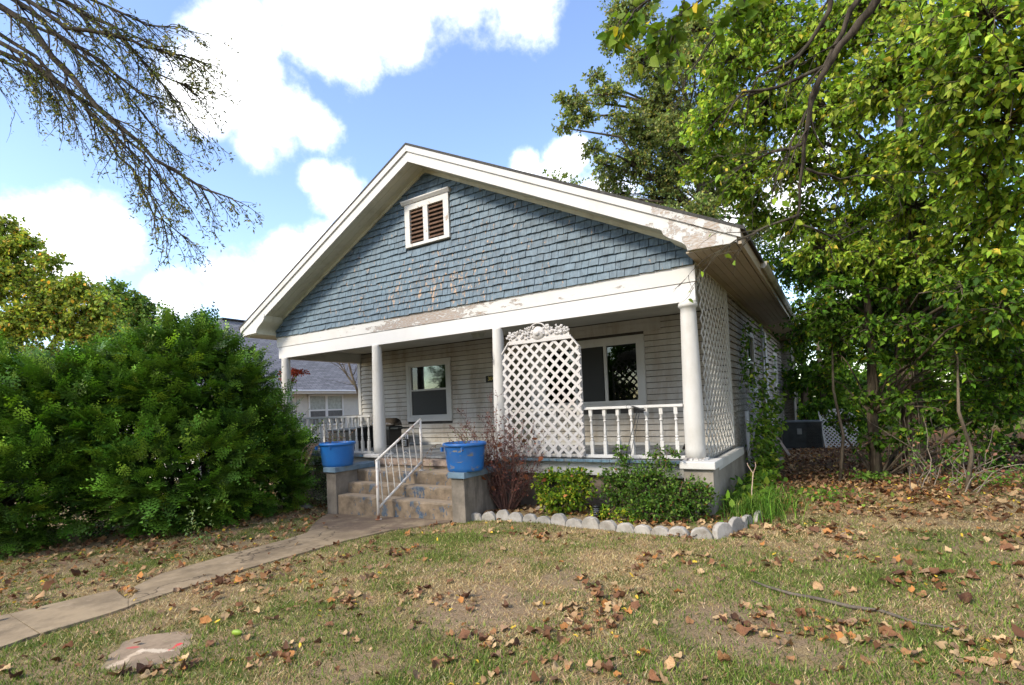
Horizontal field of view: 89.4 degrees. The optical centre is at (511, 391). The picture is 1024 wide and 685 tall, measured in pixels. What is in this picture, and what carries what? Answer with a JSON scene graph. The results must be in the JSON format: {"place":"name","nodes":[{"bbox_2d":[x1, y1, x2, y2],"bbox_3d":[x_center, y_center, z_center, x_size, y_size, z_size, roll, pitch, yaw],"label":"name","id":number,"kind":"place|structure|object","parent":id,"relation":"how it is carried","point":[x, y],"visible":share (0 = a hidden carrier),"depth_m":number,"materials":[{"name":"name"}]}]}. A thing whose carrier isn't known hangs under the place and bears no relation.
{"place":"outdoors","nodes":[
{"label":"outdoors","id":0,"kind":"place"},
{"bbox_2d":[0,513,451,649],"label":"path","id":1,"kind":"structure","parent":0,"point":[28,624],"depth_m":6.07,"materials":[{"name":"concrete"}]},
{"bbox_2d":[375,419,423,519],"bbox_3d":[-1.963,1.328,9.081,0.109,1.652,1.070,-4,-2,41],"label":"hand railing","id":2,"kind":"object","parent":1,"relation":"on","point":[378,470],"visible":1,"depth_m":9.00,"materials":[{"name":"white metal"}]},
{"bbox_2d":[0,417,1023,684],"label":"ground","id":3,"kind":"structure","parent":0,"point":[800,647],"depth_m":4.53,"materials":[{"name":"plant"}]},
{"bbox_2d":[8,669,23,677],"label":"fallen leaf","id":4,"kind":"object","parent":3,"relation":"on","point":[19,673],"visible":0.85,"depth_m":3.63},
{"bbox_2d":[0,213,138,384],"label":"maple tree","id":5,"kind":"object","parent":3,"relation":"on","point":[49,305],"visible":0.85,"depth_m":21.66,"materials":[{"name":"green plant"}]},
{"bbox_2d":[0,331,151,559],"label":"yew bush","id":6,"kind":"object","parent":3,"relation":"on","point":[26,446],"visible":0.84,"depth_m":8.36,"materials":[{"name":"green leaf"},{"name":"bark"}]},
{"bbox_2d":[77,276,166,343],"bbox_3d":[-22.279,-1.171,29.976,5.810,10.880,3.644,-2,-2,-10],"label":"pear tree","id":7,"kind":"object","parent":3,"relation":"on","point":[142,306],"visible":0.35,"depth_m":29.59,"materials":[{"name":"green plant"}]},
{"bbox_2d":[101,631,192,670],"bbox_3d":[-2.805,2.041,3.991,0.598,0.092,0.644,-2,-2,-7],"label":"concrete patch","id":8,"kind":"object","parent":3,"relation":"on","point":[153,647],"visible":0.52,"depth_m":3.99,"materials":[{"name":"concrete"}]},
{"bbox_2d":[136,663,157,673],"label":"fallen leaf","id":9,"kind":"object","parent":3,"relation":"on","point":[142,667],"visible":0.8,"depth_m":3.62,"materials":[{"name":"plant"}]},
{"bbox_2d":[8,299,326,539],"bbox_3d":[-6.354,0.504,10.168,4.590,4.539,5.210,-4,-2,32],"label":"yew bush","id":10,"kind":"object","parent":3,"relation":"on","point":[234,430],"visible":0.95,"depth_m":9.13,"materials":[{"name":"green leaf"},{"name":"bark"}]},
{"bbox_2d":[184,492,223,544],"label":"variegated sprig","id":11,"kind":"object","parent":3,"relation":"on","point":[201,537],"visible":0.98,"depth_m":7.89,"materials":[{"name":"green plant"}]},
{"bbox_2d":[199,615,211,623],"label":"fallen leaf","id":12,"kind":"object","parent":3,"relation":"on","point":[206,619],"visible":0.95,"depth_m":4.50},
{"bbox_2d":[126,317,358,479],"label":"neighbour house","id":13,"kind":"structure","parent":3,"relation":"on","point":[321,392],"depth_m":22.55,"materials":[{"name":"beige plastic"}]},
{"bbox_2d":[308,394,343,425],"bbox_3d":[-8.042,0.816,22.405,0.084,1.350,1.800,-4,-2,32],"label":"window","id":14,"kind":"structure","parent":13,"relation":"in","point":[319,405],"depth_m":22.35,"materials":[{"name":"glass"}]},
{"bbox_2d":[278,367,310,414],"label":"red leaf shrub","id":15,"kind":"object","parent":3,"relation":"on","point":[295,372],"visible":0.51,"depth_m":13.28,"materials":[{"name":"plant"}]},
{"bbox_2d":[300,475,326,506],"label":"variegated groundcover","id":16,"kind":"object","parent":3,"relation":"on","point":[323,491],"visible":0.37,"depth_m":10.99,"materials":[{"name":"green plant"}]},
{"bbox_2d":[331,362,357,394],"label":"bare sapling","id":17,"kind":"object","parent":3,"relation":"on","point":[353,382],"visible":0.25,"depth_m":18.47,"materials":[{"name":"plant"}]},
{"bbox_2d":[412,669,426,680],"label":"fallen leaf","id":18,"kind":"object","parent":3,"relation":"on","point":[415,671],"visible":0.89,"depth_m":3.27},
{"bbox_2d":[432,658,442,668],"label":"fallen leaf","id":19,"kind":"object","parent":3,"relation":"on","point":[436,661],"visible":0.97,"depth_m":3.39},
{"bbox_2d":[458,628,472,638],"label":"fallen leaf","id":20,"kind":"object","parent":3,"relation":"on","point":[464,633],"visible":1,"depth_m":3.80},
{"bbox_2d":[471,512,481,520],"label":"edging stone","id":21,"kind":"object","parent":3,"relation":"on","point":[475,516],"visible":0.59,"depth_m":8.14,"materials":[{"name":"concrete"}]},
{"bbox_2d":[482,511,495,520],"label":"edging stone","id":22,"kind":"object","parent":3,"relation":"on","point":[490,516],"visible":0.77,"depth_m":8.06,"materials":[{"name":"concrete"}]},
{"bbox_2d":[449,388,549,509],"bbox_3d":[-0.282,0.979,8.673,2.196,2.073,1.488,-4,-2,32],"label":"dead shrub","id":23,"kind":"object","parent":3,"relation":"on","point":[499,482],"visible":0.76,"depth_m":8.52,"materials":[{"name":"brown plant"}]},
{"bbox_2d":[496,509,509,519],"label":"edging stone","id":24,"kind":"object","parent":3,"relation":"on","point":[504,514],"visible":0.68,"depth_m":8.00,"materials":[{"name":"concrete"}]},
{"bbox_2d":[0,438,1023,684],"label":"leaf litter","id":25,"kind":"object","parent":3,"relation":"on","point":[826,454],"visible":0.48,"depth_m":6.62,"materials":[{"name":"plant"}]},
{"bbox_2d":[508,512,523,521],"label":"edging stone","id":26,"kind":"object","parent":3,"relation":"on","point":[516,516],"visible":0.72,"depth_m":7.83,"materials":[{"name":"concrete"}]},
{"bbox_2d":[239,143,799,522],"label":"house","id":27,"kind":"structure","parent":3,"relation":"on","point":[413,268],"depth_m":9.90,"materials":[{"name":"blue wood"}]},
{"bbox_2d":[315,441,355,466],"bbox_3d":[-3.364,1.208,9.960,0.732,0.452,0.687,-4,-2,32],"label":"planter tub","id":28,"kind":"object","parent":27,"relation":"on","point":[338,454],"visible":0.94,"depth_m":9.71,"materials":[{"name":"blue plastic"}]},
{"bbox_2d":[301,424,354,468],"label":"dead plant","id":29,"kind":"object","parent":28,"relation":"in","point":[315,445],"visible":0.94,"depth_m":9.89,"materials":[{"name":"brown plant"}]},
{"bbox_2d":[328,425,373,448],"bbox_3d":[-4.086,1.164,13.162,1.130,0.558,0.629,-4,-2,32],"label":"storage box","id":30,"kind":"object","parent":27,"relation":"on","point":[365,434],"visible":0.4,"depth_m":12.87,"materials":[{"name":"black plastic"}]},
{"bbox_2d":[371,418,408,444],"bbox_3d":[-3.186,1.018,13.103,1.180,0.670,0.522,-4,-2,32],"label":"gas grill","id":31,"kind":"object","parent":27,"relation":"on","point":[393,432],"visible":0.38,"depth_m":12.89,"materials":[{"name":"black metal"}]},
{"bbox_2d":[400,186,451,248],"bbox_3d":[-1.666,-3.342,10.056,1.220,0.930,0.140,-4,-2,32],"label":"vent window","id":32,"kind":"structure","parent":27,"relation":"in","point":[427,216],"depth_m":10.04,"materials":[{"name":"paint"}]},
{"bbox_2d":[405,357,453,421],"bbox_3d":[-2.131,-0.018,13.303,1.500,1.580,0.104,-4,-2,32],"label":"window","id":33,"kind":"structure","parent":27,"relation":"in","point":[428,382],"depth_m":13.27,"materials":[{"name":"glass"}]},
{"bbox_2d":[440,441,486,471],"bbox_3d":[-0.760,1.049,8.323,0.732,0.452,0.687,-4,-2,32],"label":"planter tub","id":34,"kind":"object","parent":27,"relation":"on","point":[461,456],"visible":0.97,"depth_m":8.07,"materials":[{"name":"blue plastic"}]},
{"bbox_2d":[420,422,477,472],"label":"dead plant","id":35,"kind":"object","parent":34,"relation":"in","point":[452,441],"visible":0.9,"depth_m":8.29,"materials":[{"name":"brown plant"}]},
{"bbox_2d":[470,332,485,338],"bbox_3d":[-0.743,-1.218,11.243,0.260,0.138,0.260,-4,-2,32],"label":"porch light","id":36,"kind":"object","parent":27,"relation":"attached to","point":[478,335],"visible":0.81,"depth_m":11.18,"materials":[{"name":"paint"}]},
{"bbox_2d":[508,354,536,440],"bbox_3d":[0.186,0.200,11.831,0.800,2.040,0.110,-4,-2,32],"label":"door","id":37,"kind":"structure","parent":27,"relation":"in","point":[525,360],"depth_m":11.80,"materials":[{"name":"paint"}]},
{"bbox_2d":[501,322,585,457],"bbox_3d":[0.488,-0.024,8.606,1.502,2.237,0.191,-4,-2,32],"label":"trellis panel","id":38,"kind":"object","parent":27,"relation":"on","point":[543,335],"visible":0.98,"depth_m":8.55,"materials":[{"name":"paint"}]},
{"bbox_2d":[537,334,646,408],"bbox_3d":[1.642,-0.344,10.944,2.420,1.470,0.124,-4,-2,32],"label":"window","id":39,"kind":"structure","parent":27,"relation":"in","point":[613,368],"depth_m":10.70,"materials":[{"name":"paint"}]},
{"bbox_2d":[697,267,733,456],"bbox_3d":[3.365,-0.422,8.458,0.014,2.821,2.272,-4,-2,32],"label":"side lattice","id":40,"kind":"object","parent":27,"relation":"attached to","point":[716,360],"visible":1,"depth_m":8.30,"materials":[{"name":"paint"}]},
{"bbox_2d":[737,318,754,389],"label":"wall vine","id":41,"kind":"object","parent":27,"relation":"attached to","point":[745,358],"depth_m":10.14,"materials":[{"name":"green plant"}]},
{"bbox_2d":[744,329,757,392],"bbox_3d":[5.503,-0.666,11.922,0.085,1.400,1.260,-4,-2,32],"label":"window","id":42,"kind":"structure","parent":27,"relation":"in","point":[751,352],"depth_m":12.11,"materials":[{"name":"paint"}]},
{"bbox_2d":[743,324,788,478],"bbox_3d":[5.273,0.210,10.642,0.800,3.050,3.053,-4,-2,32],"label":"climbing vine","id":43,"kind":"object","parent":27,"relation":"attached to","point":[766,450],"visible":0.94,"depth_m":9.90,"materials":[{"name":"green plant"}]},
{"bbox_2d":[772,352,777,386],"bbox_3d":[8.456,-0.686,16.622,0.085,1.100,1.060,-4,-2,32],"label":"window","id":44,"kind":"structure","parent":27,"relation":"in","point":[775,358],"depth_m":16.82,"materials":[{"name":"paint"}]},
{"bbox_2d":[523,513,536,522],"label":"edging stone","id":45,"kind":"object","parent":3,"relation":"on","point":[529,516],"visible":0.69,"depth_m":7.72,"materials":[{"name":"concrete"}]},
{"bbox_2d":[536,516,550,523],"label":"edging stone","id":46,"kind":"object","parent":3,"relation":"on","point":[544,519],"visible":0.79,"depth_m":7.58,"materials":[{"name":"concrete"}]},
{"bbox_2d":[551,513,567,525],"bbox_3d":[0.684,1.868,7.468,0.281,0.211,0.084,-2,0,44],"label":"edging stone","id":47,"kind":"object","parent":3,"relation":"on","point":[559,518],"visible":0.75,"depth_m":7.42,"materials":[{"name":"concrete"}]},
{"bbox_2d":[553,632,569,644],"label":"fallen leaf","id":48,"kind":"object","parent":3,"relation":"on","point":[562,638],"visible":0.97,"depth_m":3.59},
{"bbox_2d":[530,463,599,515],"bbox_3d":[0.795,1.524,7.950,1.215,0.852,0.727,-4,-2,32],"label":"nandina bush","id":49,"kind":"object","parent":3,"relation":"on","point":[555,499],"visible":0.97,"depth_m":7.83,"materials":[{"name":"green plant"}]},
{"bbox_2d":[542,167,589,186],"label":"distant tree","id":50,"kind":"object","parent":3,"relation":"on","point":[564,176],"visible":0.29,"depth_m":29.72,"materials":[{"name":"green plant"}]},
{"bbox_2d":[566,518,581,527],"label":"edging stone","id":51,"kind":"object","parent":3,"relation":"on","point":[574,522],"visible":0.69,"depth_m":7.23,"materials":[{"name":"concrete"}]},
{"bbox_2d":[581,516,599,528],"bbox_3d":[1.083,1.823,7.093,0.275,0.210,0.081,-6,-1,38],"label":"edging stone","id":52,"kind":"object","parent":3,"relation":"on","point":[588,522],"visible":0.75,"depth_m":7.05,"materials":[{"name":"concrete"}]},
{"bbox_2d":[592,505,599,517],"bbox_3d":[1.204,1.774,7.357,0.110,0.310,0.110,-4,-2,32],"label":"solar path light","id":53,"kind":"object","parent":3,"relation":"on","point":[596,508],"visible":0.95,"depth_m":7.32,"materials":[{"name":"black plastic"}]},
{"bbox_2d":[601,659,613,670],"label":"fallen leaf","id":54,"kind":"object","parent":3,"relation":"on","point":[610,667],"visible":0.97,"depth_m":3.15,"materials":[{"name":"plant"}]},
{"bbox_2d":[599,520,617,530],"bbox_3d":[1.292,1.816,6.928,0.079,0.179,0.280,-3,-6,-43],"label":"edging stone","id":55,"kind":"object","parent":3,"relation":"on","point":[609,525],"visible":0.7,"depth_m":6.89,"materials":[{"name":"concrete"}]},
{"bbox_2d":[589,504,639,523],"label":"bush","id":56,"kind":"object","parent":3,"relation":"on","point":[623,515],"visible":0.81,"depth_m":7.15,"materials":[{"name":"green plant"}]},
{"bbox_2d":[616,522,634,532],"bbox_3d":[1.480,1.797,6.713,0.271,0.183,0.069,-1,0,42],"label":"edging stone","id":57,"kind":"object","parent":3,"relation":"on","point":[627,527],"visible":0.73,"depth_m":6.68,"materials":[{"name":"concrete"}]},
{"bbox_2d":[630,600,640,609],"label":"fallen leaf","id":58,"kind":"object","parent":3,"relation":"on","point":[634,605],"visible":0.97,"depth_m":4.12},
{"bbox_2d":[634,524,651,533],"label":"edging stone","id":59,"kind":"object","parent":3,"relation":"on","point":[643,528],"visible":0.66,"depth_m":6.54,"materials":[{"name":"concrete"}]},
{"bbox_2d":[648,669,663,683],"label":"fallen leaf","id":60,"kind":"object","parent":3,"relation":"on","point":[653,676],"visible":0.99,"depth_m":2.99,"materials":[{"name":"plant"}]},
{"bbox_2d":[651,526,668,535],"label":"edging stone","id":61,"kind":"object","parent":3,"relation":"on","point":[660,530],"visible":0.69,"depth_m":6.37,"materials":[{"name":"concrete"}]},
{"bbox_2d":[599,444,721,523],"bbox_3d":[1.933,1.298,7.154,1.756,1.119,0.833,-4,-2,32],"label":"leafy shrub","id":62,"kind":"object","parent":3,"relation":"on","point":[664,495],"visible":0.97,"depth_m":7.03,"materials":[{"name":"green plant"}]},
{"bbox_2d":[550,0,785,249],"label":"elm tree","id":63,"kind":"object","parent":3,"relation":"on","point":[648,126],"visible":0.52,"depth_m":19.93,"materials":[{"name":"green plant"}]},
{"bbox_2d":[664,655,676,669],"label":"fallen leaf","id":64,"kind":"object","parent":3,"relation":"on","point":[669,661],"visible":0.99,"depth_m":3.14,"materials":[{"name":"plant"}]},
{"bbox_2d":[668,526,689,537],"bbox_3d":[2.023,1.719,6.255,0.253,0.167,0.081,0,7,38],"label":"edging stone","id":65,"kind":"object","parent":3,"relation":"on","point":[680,530],"visible":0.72,"depth_m":6.22,"materials":[{"name":"concrete"}]},
{"bbox_2d":[690,527,712,538],"bbox_3d":[2.226,1.694,6.088,0.254,0.190,0.066,-2,5,21],"label":"edging stone","id":66,"kind":"object","parent":3,"relation":"on","point":[702,532],"visible":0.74,"depth_m":6.06,"materials":[{"name":"concrete"}]},
{"bbox_2d":[712,522,732,538],"bbox_3d":[2.480,1.645,6.096,0.268,0.201,0.081,1,-10,-25],"label":"edging stone","id":67,"kind":"object","parent":3,"relation":"on","point":[720,530],"visible":0.79,"depth_m":6.05,"materials":[{"name":"concrete"}]},
{"bbox_2d":[717,649,732,662],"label":"fallen leaf","id":68,"kind":"object","parent":3,"relation":"on","point":[721,656],"visible":0.97,"depth_m":3.14,"materials":[{"name":"plant"}]},
{"bbox_2d":[728,517,743,531],"bbox_3d":[2.714,1.635,6.283,0.319,0.212,0.061,0,-2,-40],"label":"edging stone","id":69,"kind":"object","parent":3,"relation":"on","point":[736,523],"visible":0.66,"depth_m":6.25,"materials":[{"name":"concrete"}]},
{"bbox_2d":[736,623,755,635],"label":"fallen leaf","id":70,"kind":"object","parent":3,"relation":"on","point":[742,630],"visible":1,"depth_m":3.53,"materials":[{"name":"plant"}]},
{"bbox_2d":[741,515,752,528],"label":"edging stone","id":71,"kind":"object","parent":3,"relation":"on","point":[745,520],"visible":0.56,"depth_m":6.44,"materials":[{"name":"concrete"}]},
{"bbox_2d":[685,468,831,529],"bbox_3d":[3.911,1.555,7.915,1.922,0.507,4.332,-4,-2,32],"label":"grass clump","id":72,"kind":"object","parent":3,"relation":"on","point":[762,495],"visible":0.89,"depth_m":7.20,"materials":[{"name":"green plant"}]},
{"bbox_2d":[782,420,823,449],"bbox_3d":[8.793,1.323,15.632,1.100,0.860,0.950,-4,-2,32],"label":"air conditioner","id":73,"kind":"object","parent":3,"relation":"on","point":[799,434],"visible":0.87,"depth_m":15.25,"materials":[{"name":"grey metal"}]},
{"bbox_2d":[786,291,848,419],"bbox_3d":[10.915,-0.866,20.011,3.535,5.985,2.188,-4,-2,32],"label":"background tree","id":74,"kind":"object","parent":3,"relation":"on","point":[803,399],"visible":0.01,"depth_m":19.79,"materials":[{"name":"green plant"}]},
{"bbox_2d":[812,581,823,589],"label":"fallen leaf","id":75,"kind":"object","parent":3,"relation":"on","point":[816,583],"visible":0.89,"depth_m":4.25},
{"bbox_2d":[807,305,853,481],"bbox_3d":[5.996,0.050,9.626,0.788,3.252,0.897,-4,-2,32],"label":"sapling","id":76,"kind":"object","parent":3,"relation":"on","point":[823,330],"visible":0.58,"depth_m":9.46,"materials":[{"name":"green plant"}]},
{"bbox_2d":[776,484,894,506],"bbox_3d":[4.726,1.551,7.770,1.673,0.266,1.266,-4,-2,32],"label":"weed patch","id":77,"kind":"object","parent":3,"relation":"on","point":[821,491],"visible":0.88,"depth_m":7.80,"materials":[{"name":"green plant"}]},
{"bbox_2d":[779,335,893,442],"bbox_3d":[10.389,-0.123,16.952,2.755,4.285,3.822,-3,-2,3],"label":"background tree","id":78,"kind":"object","parent":3,"relation":"on","point":[794,384],"visible":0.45,"depth_m":16.76,"materials":[{"name":"green plant"}]},
{"bbox_2d":[818,409,858,447],"bbox_3d":[9.378,1.096,14.801,1.032,1.178,0.245,-4,-2,32],"label":"lattice panel","id":79,"kind":"object","parent":3,"relation":"on","point":[823,432],"visible":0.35,"depth_m":14.86,"materials":[{"name":"paint"}]},
{"bbox_2d":[669,0,1023,475],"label":"leafy tree","id":80,"kind":"object","parent":3,"relation":"on","point":[944,66],"visible":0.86,"depth_m":7.96,"materials":[{"name":"green plant"}]},
{"bbox_2d":[755,231,937,423],"bbox_3d":[13.899,-2.727,24.287,9.322,9.896,4.857,-4,-2,32],"label":"background tree","id":81,"kind":"object","parent":3,"relation":"on","point":[765,251],"visible":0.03,"depth_m":24.59,"materials":[{"name":"green plant"}]},
{"bbox_2d":[751,580,964,630],"bbox_3d":[2.463,1.600,3.898,0.116,0.058,1.460,-1,-2,-34],"label":"fallen branch","id":82,"kind":"object","parent":3,"relation":"on","point":[840,603],"visible":0.98,"depth_m":3.83,"materials":[{"name":"wood"}]},
{"bbox_2d":[828,467,898,483],"bbox_3d":[6.234,1.515,9.191,0.835,0.254,0.999,-1,-2,-42],"label":"weed patch","id":83,"kind":"object","parent":3,"relation":"on","point":[872,475],"visible":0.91,"depth_m":9.04,"materials":[{"name":"green plant"}]},
{"bbox_2d":[798,194,949,380],"bbox_3d":[17.920,-3.990,26.181,8.309,12.040,5.291,-4,-2,32],"label":"background tree","id":84,"kind":"object","parent":3,"relation":"on","point":[889,244],"depth_m":24.43,"materials":[{"name":"green plant"}]},
{"bbox_2d":[847,452,900,464],"bbox_3d":[8.051,1.463,11.105,1.457,0.243,1.344,-4,-2,32],"label":"weed patch","id":85,"kind":"object","parent":3,"relation":"on","point":[883,458],"visible":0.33,"depth_m":11.17,"materials":[{"name":"green plant"}]},
{"bbox_2d":[812,334,954,431],"bbox_3d":[14.167,-0.310,20.110,3.329,4.602,4.667,-1,-2,-42],"label":"background tree","id":86,"kind":"object","parent":3,"relation":"on","point":[883,423],"visible":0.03,"depth_m":19.53,"materials":[{"name":"green plant"}]},
{"bbox_2d":[882,625,902,636],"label":"fallen leaf","id":87,"kind":"object","parent":3,"relation":"on","point":[890,631],"visible":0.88,"depth_m":3.37,"materials":[{"name":"plant"}]},
{"bbox_2d":[764,170,1023,475],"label":"dark tree","id":88,"kind":"object","parent":3,"relation":"on","point":[1006,354],"visible":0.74,"depth_m":8.89,"materials":[{"name":"green plant"}]},
{"bbox_2d":[870,113,968,451],"bbox_3d":[7.438,-1.987,9.481,1.309,6.226,0.920,-4,-2,32],"label":"trunk ivy","id":89,"kind":"object","parent":88,"relation":"attached to","point":[928,374],"visible":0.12,"depth_m":9.34,"materials":[{"name":"green plant"}]},
{"bbox_2d":[899,621,914,629],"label":"fallen leaf","id":90,"kind":"object","parent":3,"relation":"on","point":[909,624],"visible":0.92,"depth_m":3.40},
{"bbox_2d":[856,331,1022,417],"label":"background tree","id":91,"kind":"object","parent":3,"relation":"on","point":[954,392],"visible":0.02,"depth_m":22.20,"materials":[{"name":"green plant"}]},
{"bbox_2d":[858,230,1023,493],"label":"bramble tangle","id":92,"kind":"object","parent":3,"relation":"on","point":[963,459],"visible":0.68,"depth_m":8.41,"materials":[{"name":"brown plant"}]},
{"bbox_2d":[950,626,964,637],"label":"fallen leaf","id":93,"kind":"object","parent":3,"relation":"on","point":[958,633],"visible":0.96,"depth_m":3.27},
{"bbox_2d":[924,332,1002,490],"bbox_3d":[6.873,0.283,7.921,0.851,2.462,0.808,-2,-2,-7],"label":"sapling","id":94,"kind":"object","parent":3,"relation":"on","point":[953,355],"visible":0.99,"depth_m":7.86,"materials":[{"name":"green plant"}]},
{"bbox_2d":[956,592,972,603],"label":"fallen leaf","id":95,"kind":"object","parent":3,"relation":"on","point":[967,596],"visible":0.97,"depth_m":3.78,"materials":[{"name":"plant"}]},
{"bbox_2d":[912,472,1023,490],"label":"weed patch","id":96,"kind":"object","parent":3,"relation":"on","point":[985,478],"visible":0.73,"depth_m":7.96,"materials":[{"name":"green plant"}]},
{"bbox_2d":[919,287,1023,416],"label":"background tree","id":97,"kind":"object","parent":3,"relation":"on","point":[1013,393],"depth_m":23.16,"materials":[{"name":"green plant"}]},
{"bbox_2d":[966,569,981,580],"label":"fallen leaf","id":98,"kind":"object","parent":3,"relation":"on","point":[970,571],"visible":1,"depth_m":4.17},
{"bbox_2d":[977,656,997,666],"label":"fallen leaf","id":99,"kind":"object","parent":3,"relation":"on","point":[994,662],"visible":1,"depth_m":2.96,"materials":[{"name":"plant"}]},
{"bbox_2d":[990,634,1006,644],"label":"fallen leaf","id":100,"kind":"object","parent":3,"relation":"on","point":[995,637],"visible":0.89,"depth_m":3.18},
{"bbox_2d":[998,543,1014,550],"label":"fallen leaf","id":101,"kind":"object","parent":3,"relation":"on","point":[1007,545],"visible":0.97,"depth_m":4.90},
{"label":"yard tree","id":102,"kind":"object","parent":3,"relation":"on","visible":0},
{"bbox_2d":[0,0,263,272],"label":"overhanging branch","id":103,"kind":"object","parent":102,"relation":"attached to","point":[49,78],"visible":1,"depth_m":4.98,"materials":[{"name":"brown plant"}]},
{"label":"yard tree","id":104,"kind":"object","parent":3,"relation":"on","visible":0},
{"bbox_2d":[595,0,769,93],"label":"overhanging branch","id":105,"kind":"object","parent":104,"relation":"attached to","point":[672,37],"visible":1,"depth_m":3.00,"materials":[{"name":"green plant"}]},
{"bbox_2d":[659,0,956,302],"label":"overhanging branch","id":106,"kind":"object","parent":104,"relation":"attached to","point":[839,44],"visible":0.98,"depth_m":4.01,"materials":[{"name":"brown plant"}]},
{"bbox_2d":[0,0,1023,396],"label":"sky","id":107,"kind":"structure","parent":0,"point":[334,89],"materials":[{"name":"blue"}]},
{"bbox_2d":[618,404,645,504],"bbox_3d":[1.743,0.969,7.706,0.525,1.554,0.246,-2,-2,-9],"label":"metal plant stake","id":108,"kind":"object","parent":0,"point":[632,429],"visible":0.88,"depth_m":7.70,"materials":[{"name":"black metal"}]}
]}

